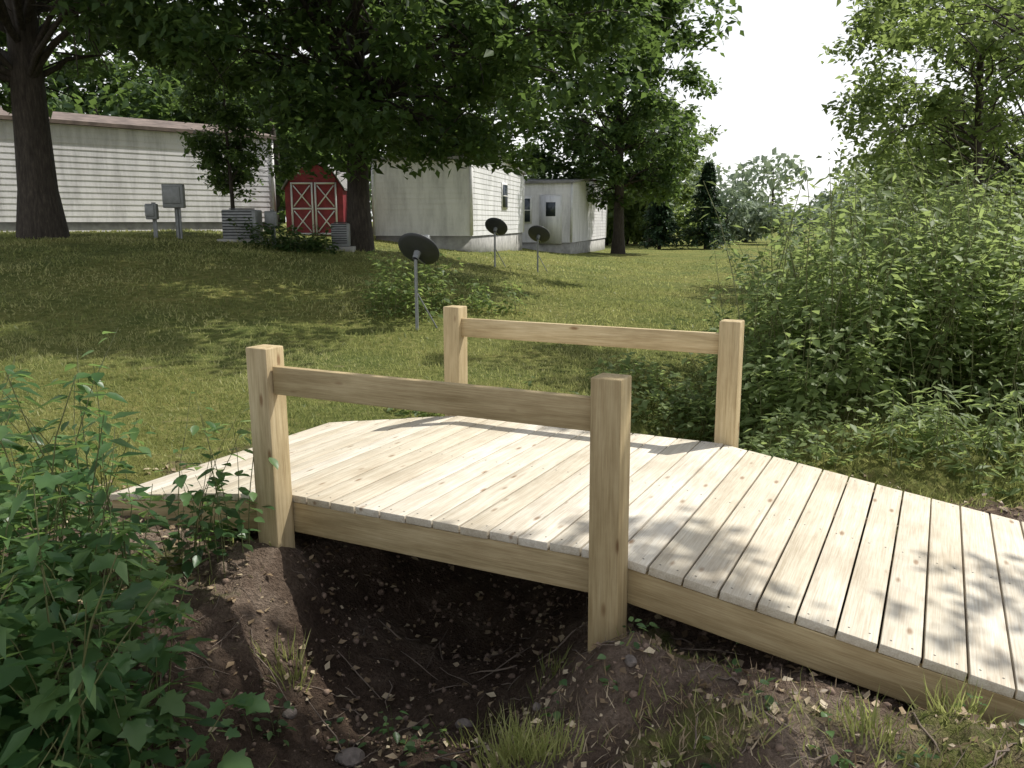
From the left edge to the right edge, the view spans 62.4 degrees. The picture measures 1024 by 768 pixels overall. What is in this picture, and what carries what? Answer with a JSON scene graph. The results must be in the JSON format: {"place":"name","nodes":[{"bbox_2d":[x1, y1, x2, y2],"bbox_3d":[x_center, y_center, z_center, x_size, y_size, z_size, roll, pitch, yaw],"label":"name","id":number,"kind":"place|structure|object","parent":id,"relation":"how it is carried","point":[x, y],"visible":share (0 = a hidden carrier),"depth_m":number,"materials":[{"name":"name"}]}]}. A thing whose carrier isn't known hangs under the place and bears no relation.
{"place":"outdoors","nodes":[
{"label":"outdoors","id":0,"kind":"place"},
{"bbox_2d":[0,231,983,362],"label":"lawn grass","id":1,"kind":"structure","parent":0,"point":[379,333],"depth_m":13.62,"materials":[{"name":"green plant"}]},
{"bbox_2d":[0,222,1023,767],"bbox_3d":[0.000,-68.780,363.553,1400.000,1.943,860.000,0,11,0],"label":"ground","id":2,"kind":"structure","parent":0,"point":[282,584],"depth_m":4.38,"materials":[{"name":"green plant"}]},
{"bbox_2d":[0,327,161,630],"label":"leafy vine","id":3,"kind":"object","parent":2,"relation":"on","point":[39,463],"visible":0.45,"depth_m":3.63,"materials":[{"name":"green plant"}]},
{"bbox_2d":[0,0,171,238],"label":"oak tree","id":4,"kind":"object","parent":2,"relation":"on","point":[24,58],"visible":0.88,"depth_m":16.12,"materials":[{"name":"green plant"}]},
{"bbox_2d":[79,747,95,767],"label":"leafy vine","id":5,"kind":"object","parent":2,"relation":"on","point":[84,750],"visible":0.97,"depth_m":2.46,"materials":[{"name":"green plant"}]},
{"bbox_2d":[66,438,133,482],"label":"grass tuft","id":6,"kind":"object","parent":2,"relation":"on","point":[98,468],"visible":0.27,"depth_m":5.28,"materials":[{"name":"green plant"}]},
{"bbox_2d":[0,370,229,767],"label":"tall weeds","id":7,"kind":"object","parent":2,"relation":"on","point":[86,674],"visible":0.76,"depth_m":2.78,"materials":[{"name":"green plant"}]},
{"bbox_2d":[0,450,269,767],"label":"leafy vine","id":8,"kind":"object","parent":2,"relation":"on","point":[144,596],"visible":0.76,"depth_m":2.63,"materials":[{"name":"green plant"}]},
{"bbox_2d":[0,222,270,231],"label":"skirting","id":9,"kind":"object","parent":2,"relation":"on","point":[103,226],"depth_m":23.97,"materials":[{"name":"grey plastic"}]},
{"bbox_2d":[0,120,272,221],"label":"front wall","id":10,"kind":"structure","parent":9,"relation":"on","point":[104,174],"depth_m":23.64,"materials":[{"name":"white plastic"}]},
{"bbox_2d":[0,107,275,138],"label":"roof","id":11,"kind":"structure","parent":10,"relation":"on","point":[108,121],"depth_m":24.13,"materials":[{"name":"grey metal"}]},
{"bbox_2d":[270,140,276,210],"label":"corner trim","id":12,"kind":"structure","parent":10,"relation":"attached to","point":[273,192],"depth_m":26.86,"materials":[{"name":"white plastic"}]},
{"bbox_2d":[144,202,158,237],"bbox_3d":[-7.351,-3.304,17.292,0.220,0.812,0.277,-2,11,-8],"label":"utility meter box","id":13,"kind":"object","parent":2,"relation":"on","point":[151,211],"visible":0.94,"depth_m":17.17,"materials":[{"name":"grey metal"}]},
{"bbox_2d":[161,184,185,238],"bbox_3d":[-7.001,-3.536,17.553,0.420,1.204,0.277,-2,11,-8],"label":"utility meter box","id":14,"kind":"object","parent":2,"relation":"on","point":[173,195],"visible":0.93,"depth_m":17.39,"materials":[{"name":"grey metal"}]},
{"bbox_2d":[0,25,382,226],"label":"hedgerow","id":15,"kind":"object","parent":2,"relation":"on","point":[140,108],"visible":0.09,"depth_m":32.08,"materials":[{"name":"green plant"}]},
{"bbox_2d":[117,392,278,583],"bbox_3d":[-1.471,0.467,3.917,0.784,0.839,0.646,0,11,0],"label":"sapling","id":16,"kind":"object","parent":2,"relation":"on","point":[221,530],"visible":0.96,"depth_m":3.89,"materials":[{"name":"green plant"}]},
{"bbox_2d":[39,0,398,180],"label":"elm tree","id":17,"kind":"object","parent":2,"relation":"on","point":[104,49],"visible":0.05,"depth_m":35.57,"materials":[{"name":"green plant"}]},
{"bbox_2d":[155,28,303,209],"bbox_3d":[-6.467,-5.992,20.545,3.249,5.034,3.041,6,13,30],"label":"young tree","id":18,"kind":"object","parent":2,"relation":"on","point":[237,160],"visible":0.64,"depth_m":20.20,"materials":[{"name":"green plant"}]},
{"bbox_2d":[217,208,268,244],"bbox_3d":[-5.700,-3.336,17.892,0.900,0.750,0.900,-1,11,-6],"label":"air conditioner unit","id":19,"kind":"object","parent":2,"relation":"on","point":[230,233],"visible":0.8,"depth_m":17.54,"materials":[{"name":"grey metal"}]},
{"bbox_2d":[67,653,458,767],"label":"seedling","id":20,"kind":"object","parent":2,"relation":"on","point":[409,746],"visible":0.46,"depth_m":3.28,"materials":[{"name":"green plant"}]},
{"bbox_2d":[264,210,277,244],"bbox_3d":[-5.151,-3.300,18.108,0.250,0.860,0.277,-2,11,-8],"label":"utility meter box","id":21,"kind":"object","parent":2,"relation":"on","point":[270,216],"visible":0.68,"depth_m":17.94,"materials":[{"name":"grey metal"}]},
{"bbox_2d":[243,625,315,691],"bbox_3d":[-0.942,1.158,3.611,0.299,0.284,0.386,5,12,23],"label":"grass tuft","id":22,"kind":"object","parent":2,"relation":"on","point":[296,670],"visible":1,"depth_m":3.60,"materials":[{"name":"green plant"}]},
{"bbox_2d":[227,217,345,254],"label":"weed clump","id":23,"kind":"object","parent":2,"relation":"on","point":[287,244],"visible":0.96,"depth_m":17.18,"materials":[{"name":"green plant"}]},
{"bbox_2d":[282,708,296,718],"bbox_3d":[-0.899,1.333,3.414,0.053,0.048,0.061,5,12,25],"label":"stone","id":24,"kind":"object","parent":2,"relation":"on","point":[289,713],"visible":1,"depth_m":3.40,"materials":[{"name":"grey stone"}]},
{"bbox_2d":[281,163,346,235],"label":"red barn shed","id":25,"kind":"structure","parent":2,"relation":"on","point":[320,200],"depth_m":25.62,"materials":[{"name":"paint"}]},
{"bbox_2d":[326,222,355,251],"bbox_3d":[-3.750,-3.223,18.525,0.580,0.650,0.580,-1,11,-6],"label":"air conditioner unit","id":26,"kind":"object","parent":2,"relation":"on","point":[340,231],"visible":0.87,"depth_m":18.32,"materials":[{"name":"grey metal"}]},
{"bbox_2d":[334,747,364,767],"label":"stone","id":27,"kind":"object","parent":2,"relation":"on","point":[351,757],"visible":0.96,"depth_m":3.26,"materials":[{"name":"grey stone"}]},
{"bbox_2d":[0,227,807,291],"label":"lawn grass","id":28,"kind":"structure","parent":2,"relation":"on","point":[476,256],"depth_m":23.87,"materials":[{"name":"green plant"}]},
{"bbox_2d":[355,249,464,321],"bbox_3d":[-1.426,-1.415,11.901,1.521,1.000,1.895,0,11,0],"label":"weed clump","id":29,"kind":"object","parent":2,"relation":"on","point":[406,294],"visible":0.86,"depth_m":11.73,"materials":[{"name":"green plant"}]},
{"bbox_2d":[92,0,744,251],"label":"oak tree","id":30,"kind":"object","parent":2,"relation":"on","point":[342,97],"visible":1,"depth_m":16.02,"materials":[{"name":"green plant"}]},
{"bbox_2d":[398,233,439,329],"bbox_3d":[-1.187,-1.269,10.855,0.495,1.335,0.485,-5,12,-24],"label":"satellite dish","id":31,"kind":"object","parent":2,"relation":"on","point":[415,248],"visible":0.99,"depth_m":10.72,"materials":[{"name":"grey metal"}]},
{"bbox_2d":[374,160,471,235],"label":"front wall","id":32,"kind":"structure","parent":2,"relation":"on","point":[429,203],"depth_m":26.29,"materials":[{"name":"beige plastic"}]},
{"bbox_2d":[371,162,375,234],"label":"corner trim","id":33,"kind":"structure","parent":32,"relation":"attached to","point":[373,203],"depth_m":26.54,"materials":[{"name":"white plastic"}]},
{"bbox_2d":[469,165,472,234],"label":"corner trim","id":34,"kind":"structure","parent":32,"relation":"attached to","point":[471,195],"depth_m":25.94,"materials":[{"name":"white plastic"}]},
{"bbox_2d":[376,233,521,251],"bbox_3d":[-1.945,-5.014,30.928,3.098,0.950,8.940,2,11,11],"label":"skirting","id":35,"kind":"object","parent":2,"relation":"on","point":[505,242],"visible":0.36,"depth_m":27.03,"materials":[{"name":"white plastic"}]},
{"bbox_2d":[472,164,522,235],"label":"wall","id":36,"kind":"structure","parent":35,"relation":"on","point":[487,196],"depth_m":29.24,"materials":[{"name":"beige plastic"}]},
{"bbox_2d":[501,182,507,209],"bbox_3d":[-0.270,-6.841,30.765,0.040,0.940,0.940,2,11,11],"label":"window frame","id":37,"kind":"object","parent":36,"relation":"attached to","point":[502,183],"visible":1,"depth_m":30.34,"materials":[{"name":"white plastic"}]},
{"bbox_2d":[503,184,507,207],"bbox_3d":[-0.256,-6.840,30.762,0.040,0.800,0.800,2,11,11],"label":"window glass","id":38,"kind":"object","parent":37,"relation":"in","point":[505,193],"visible":1,"depth_m":30.76,"materials":[{"name":"glass"}]},
{"bbox_2d":[523,175,524,231],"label":"corner trim","id":39,"kind":"structure","parent":36,"relation":"attached to","point":[523,199],"depth_m":34.59,"materials":[{"name":"white plastic"}]},
{"bbox_2d":[455,718,473,727],"bbox_3d":[-0.199,1.427,3.534,0.080,0.051,0.065,0,11,0],"label":"stone","id":40,"kind":"object","parent":2,"relation":"on","point":[465,722],"visible":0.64,"depth_m":3.52,"materials":[{"name":"grey stone"}]},
{"bbox_2d":[330,0,605,178],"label":"elm tree","id":41,"kind":"object","parent":2,"relation":"on","point":[539,154],"visible":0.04,"depth_m":42.44,"materials":[{"name":"green plant"}]},
{"bbox_2d":[425,269,528,315],"bbox_3d":[-0.570,-1.327,12.325,1.643,0.662,1.406,0,11,0],"label":"weed clump","id":42,"kind":"object","parent":2,"relation":"on","point":[485,297],"visible":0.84,"depth_m":12.21,"materials":[{"name":"green plant"}]},
{"bbox_2d":[440,706,513,757],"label":"grass tuft","id":43,"kind":"object","parent":2,"relation":"on","point":[475,731],"visible":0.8,"depth_m":3.34,"materials":[{"name":"green plant"}]},
{"bbox_2d":[31,500,923,767],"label":"soil clods","id":44,"kind":"object","parent":2,"relation":"on","point":[779,747],"visible":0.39,"depth_m":3.63,"materials":[{"name":"brown soil"}]},
{"bbox_2d":[387,376,578,418],"bbox_3d":[-0.129,0.192,7.036,1.861,0.442,1.142,0,11,0],"label":"weed clump","id":45,"kind":"object","parent":2,"relation":"on","point":[406,412],"visible":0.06,"depth_m":6.91,"materials":[{"name":"green plant"}]},
{"bbox_2d":[456,728,531,767],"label":"grass tuft","id":46,"kind":"object","parent":2,"relation":"on","point":[498,758],"visible":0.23,"depth_m":2.90,"materials":[{"name":"green plant"}]},
{"bbox_2d":[485,218,507,266],"bbox_3d":[-0.367,-3.279,19.837,0.495,1.235,0.485,-5,12,-24],"label":"satellite dish","id":47,"kind":"object","parent":2,"relation":"on","point":[496,226],"visible":1,"depth_m":19.71,"materials":[{"name":"grey metal"}]},
{"bbox_2d":[1,480,1023,767],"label":"bank grass","id":48,"kind":"structure","parent":2,"relation":"on","point":[711,660],"depth_m":2.73,"materials":[{"name":"green plant"}]},
{"bbox_2d":[2,462,1023,767],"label":"leaf litter","id":49,"kind":"object","parent":2,"relation":"on","point":[602,700],"visible":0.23,"depth_m":3.39,"materials":[{"name":"brown plant"}]},
{"bbox_2d":[470,699,568,767],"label":"grass tuft","id":50,"kind":"object","parent":2,"relation":"on","point":[491,758],"visible":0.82,"depth_m":2.74,"materials":[{"name":"green plant"}]},
{"bbox_2d":[533,702,540,712],"bbox_3d":[0.100,1.263,3.298,0.040,0.031,0.059,0,11,0],"label":"stone","id":51,"kind":"object","parent":2,"relation":"on","point":[537,705],"visible":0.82,"depth_m":3.29,"materials":[{"name":"grey stone"}]},
{"bbox_2d":[486,708,591,767],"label":"grass tuft","id":52,"kind":"object","parent":2,"relation":"on","point":[558,737],"visible":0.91,"depth_m":2.66,"materials":[{"name":"green plant"}]},
{"bbox_2d":[528,225,549,271],"bbox_3d":[0.653,-3.224,20.459,0.495,1.215,0.485,-5,12,-24],"label":"satellite dish","id":53,"kind":"object","parent":2,"relation":"on","point":[538,234],"visible":0.98,"depth_m":20.33,"materials":[{"name":"grey metal"}]},
{"bbox_2d":[62,545,1016,767],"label":"fallen twigs","id":54,"kind":"object","parent":2,"relation":"on","point":[1007,749],"visible":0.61,"depth_m":3.38,"materials":[{"name":"brown wood"}]},
{"bbox_2d":[522,183,570,242],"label":"front wall","id":55,"kind":"structure","parent":2,"relation":"on","point":[534,191],"depth_m":37.01,"materials":[{"name":"white plastic"}]},
{"bbox_2d":[524,197,531,222],"bbox_3d":[0.485,-7.671,37.295,0.790,1.140,0.040,3,11,13],"label":"window frame","id":56,"kind":"object","parent":55,"relation":"attached to","point":[530,198],"visible":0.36,"depth_m":37.18,"materials":[{"name":"white plastic"}]},
{"bbox_2d":[524,199,529,221],"bbox_3d":[0.481,-7.668,37.281,0.650,1.000,0.040,3,11,13],"label":"window glass","id":57,"kind":"object","parent":56,"relation":"in","point":[526,207],"visible":0.36,"depth_m":37.22,"materials":[{"name":"black glass"}]},
{"bbox_2d":[539,195,561,243],"bbox_3d":[1.701,-7.223,37.087,0.990,2.100,0.040,3,11,13],"label":"door frame","id":58,"kind":"object","parent":55,"relation":"attached to","point":[560,218],"visible":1,"depth_m":37.01,"materials":[{"name":"white metal"}]},
{"bbox_2d":[541,196,559,242],"bbox_3d":[1.696,-7.210,37.069,0.850,2.000,0.040,3,11,13],"label":"door","id":59,"kind":"structure","parent":58,"relation":"in","point":[551,224],"depth_m":37.05,"materials":[{"name":"beige metal"}]},
{"bbox_2d":[546,202,554,215],"bbox_3d":[1.690,-7.647,36.960,0.425,0.600,0.012,3,11,13],"label":"window","id":60,"kind":"structure","parent":59,"relation":"in","point":[550,208],"depth_m":36.95,"materials":[{"name":"black glass"}]},
{"bbox_2d":[525,178,608,190],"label":"roof","id":61,"kind":"structure","parent":55,"relation":"on","point":[565,180],"depth_m":37.06,"materials":[{"name":"grey metal"}]},
{"bbox_2d":[574,181,598,189],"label":"gable","id":62,"kind":"structure","parent":61,"relation":"attached to","point":[583,183],"depth_m":40.69,"materials":[{"name":"white"}]},
{"bbox_2d":[570,183,572,241],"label":"corner trim","id":63,"kind":"structure","parent":55,"relation":"attached to","point":[571,220],"depth_m":36.83,"materials":[{"name":"white metal"}]},
{"bbox_2d":[527,642,571,697],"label":"grass tuft","id":64,"kind":"object","parent":2,"relation":"on","point":[553,668],"visible":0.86,"depth_m":3.57,"materials":[{"name":"green plant"}]},
{"bbox_2d":[522,238,604,253],"bbox_3d":[1.890,-6.938,43.408,4.257,0.950,11.940,3,11,13],"label":"skirting","id":65,"kind":"object","parent":2,"relation":"on","point":[593,245],"visible":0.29,"depth_m":37.64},
{"bbox_2d":[572,183,605,242],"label":"wall","id":66,"kind":"structure","parent":65,"relation":"on","point":[589,221],"depth_m":40.75,"materials":[{"name":"white plastic"}]},
{"bbox_2d":[606,205,606,235],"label":"corner trim","id":67,"kind":"structure","parent":66,"relation":"attached to","point":[606,220],"depth_m":48.32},
{"bbox_2d":[110,305,1023,729],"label":"wooden footbridge","id":68,"kind":"object","parent":2,"relation":"on","point":[602,505],"visible":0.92,"depth_m":3.80,"materials":[{"name":"beige wood"}]},
{"bbox_2d":[510,0,727,253],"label":"maple tree","id":69,"kind":"object","parent":2,"relation":"on","point":[627,174],"visible":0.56,"depth_m":39.15,"materials":[{"name":"green plant"}]},
{"bbox_2d":[624,654,636,667],"bbox_3d":[0.420,0.979,2.992,0.044,0.036,0.063,0,11,0],"label":"stone","id":70,"kind":"object","parent":2,"relation":"on","point":[630,661],"visible":1,"depth_m":2.97,"materials":[{"name":"grey stone"}]},
{"bbox_2d":[280,147,1022,232],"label":"distant woods","id":71,"kind":"object","parent":2,"relation":"on","point":[747,190],"visible":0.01,"depth_m":114.74,"materials":[{"name":"green plant"}]},
{"bbox_2d":[602,93,718,245],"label":"maple tree","id":72,"kind":"object","parent":2,"relation":"on","point":[689,190],"visible":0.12,"depth_m":53.49,"materials":[{"name":"green plant"}]},
{"bbox_2d":[638,180,685,248],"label":"spruce tree","id":73,"kind":"object","parent":2,"relation":"on","point":[661,220],"visible":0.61,"depth_m":48.67,"materials":[{"name":"green plant"}]},
{"bbox_2d":[605,193,724,245],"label":"hedgerow","id":74,"kind":"object","parent":2,"relation":"on","point":[633,234],"visible":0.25,"depth_m":56.12,"materials":[{"name":"green plant"}]},
{"bbox_2d":[585,352,778,440],"bbox_3d":[1.657,0.043,8.370,1.917,0.749,1.687,0,11,0],"label":"weed clump","id":75,"kind":"object","parent":2,"relation":"on","point":[676,406],"visible":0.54,"depth_m":8.21,"materials":[{"name":"green plant"}]},
{"bbox_2d":[677,161,734,249],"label":"spruce tree","id":76,"kind":"object","parent":2,"relation":"on","point":[708,173],"visible":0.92,"depth_m":48.61,"materials":[{"name":"green plant"}]},
{"bbox_2d":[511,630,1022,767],"bbox_3d":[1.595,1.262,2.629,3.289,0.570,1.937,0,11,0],"label":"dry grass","id":77,"kind":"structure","parent":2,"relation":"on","point":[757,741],"depth_m":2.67,"materials":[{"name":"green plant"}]},
{"bbox_2d":[539,616,1023,767],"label":"seedling","id":78,"kind":"object","parent":2,"relation":"on","point":[834,759],"visible":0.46,"depth_m":2.73,"materials":[{"name":"green plant"}]},
{"bbox_2d":[738,395,878,469],"bbox_3d":[1.958,0.464,6.068,1.184,0.798,1.249,7,13,32],"label":"weed clump","id":79,"kind":"object","parent":2,"relation":"on","point":[772,449],"visible":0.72,"depth_m":5.94,"materials":[{"name":"green plant"}]},
{"bbox_2d":[663,278,964,442],"bbox_3d":[2.592,-0.123,7.382,2.192,1.507,1.993,-4,11,-18],"label":"wild shrub","id":80,"kind":"object","parent":2,"relation":"on","point":[812,390],"visible":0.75,"depth_m":6.95,"materials":[{"name":"green plant"}]},
{"bbox_2d":[625,628,1023,767],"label":"bank grass","id":81,"kind":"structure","parent":2,"relation":"on","point":[866,726],"depth_m":2.61,"materials":[{"name":"green plant"}]},
{"bbox_2d":[712,187,996,244],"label":"distant woods","id":82,"kind":"object","parent":2,"relation":"on","point":[751,222],"visible":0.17,"depth_m":59.14,"materials":[{"name":"green plant"}]},
{"bbox_2d":[689,121,1023,422],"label":"wild shrub","id":83,"kind":"object","parent":2,"relation":"on","point":[982,265],"visible":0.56,"depth_m":7.60,"materials":[{"name":"green plant"}]},
{"bbox_2d":[816,683,938,767],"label":"grass tuft","id":84,"kind":"object","parent":2,"relation":"on","point":[874,716],"visible":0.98,"depth_m":2.54,"materials":[{"name":"green plant"}]},
{"bbox_2d":[753,161,1023,333],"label":"wild shrub","id":85,"kind":"object","parent":2,"relation":"on","point":[885,214],"visible":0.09,"depth_m":12.35,"materials":[{"name":"green plant"}]},
{"bbox_2d":[816,0,1023,227],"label":"ash tree","id":86,"kind":"object","parent":2,"relation":"on","point":[872,100],"visible":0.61,"depth_m":19.07,"materials":[{"name":"green plant"}]},
{"bbox_2d":[827,90,1021,255],"bbox_3d":[25.093,-8.065,32.670,25.471,7.117,9.495,1,11,4],"label":"hedgerow","id":87,"kind":"object","parent":2,"relation":"on","point":[858,174],"visible":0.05,"depth_m":33.54,"materials":[{"name":"green plant"}]},
{"bbox_2d":[835,0,1023,252],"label":"ash tree","id":88,"kind":"object","parent":2,"relation":"on","point":[941,152],"visible":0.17,"depth_m":25.83,"materials":[{"name":"green plant"}]},
{"bbox_2d":[844,0,1023,82],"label":"ash tree","id":89,"kind":"object","parent":2,"relation":"on","point":[961,16],"visible":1,"depth_m":10.63,"materials":[{"name":"green plant"}]},
{"bbox_2d":[852,375,1023,498],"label":"tall weeds","id":90,"kind":"object","parent":2,"relation":"on","point":[994,437],"visible":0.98,"depth_m":5.70,"materials":[{"name":"green plant"}]},
{"bbox_2d":[900,671,1023,729],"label":"grass tuft","id":91,"kind":"object","parent":2,"relation":"on","point":[964,699],"visible":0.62,"depth_m":2.72,"materials":[{"name":"green plant"}]},
{"bbox_2d":[965,283,1023,425],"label":"wild shrub","id":92,"kind":"object","parent":2,"relation":"on","point":[1005,381],"visible":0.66,"depth_m":6.90,"materials":[{"name":"green plant"}]},
{"bbox_2d":[0,327,1023,553],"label":"lawn grass","id":93,"kind":"structure","parent":0,"point":[177,389],"depth_m":8.04,"materials":[{"name":"green plant"}]},
{"bbox_2d":[0,0,1023,221],"label":"sky","id":94,"kind":"structure","parent":0,"point":[774,85],"materials":[{"name":"white"}]},
{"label":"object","id":95,"kind":"object","parent":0,"visible":0},
{"bbox_2d":[372,156,525,174],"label":"roof","id":96,"kind":"structure","parent":95,"relation":"on","point":[456,157],"depth_m":26.06,"materials":[{"name":"grey metal"}]},
{"bbox_2d":[488,159,521,174],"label":"gable","id":97,"kind":"structure","parent":96,"relation":"attached to","point":[502,163],"depth_m":30.70,"materials":[{"name":"beige"}]}
]}

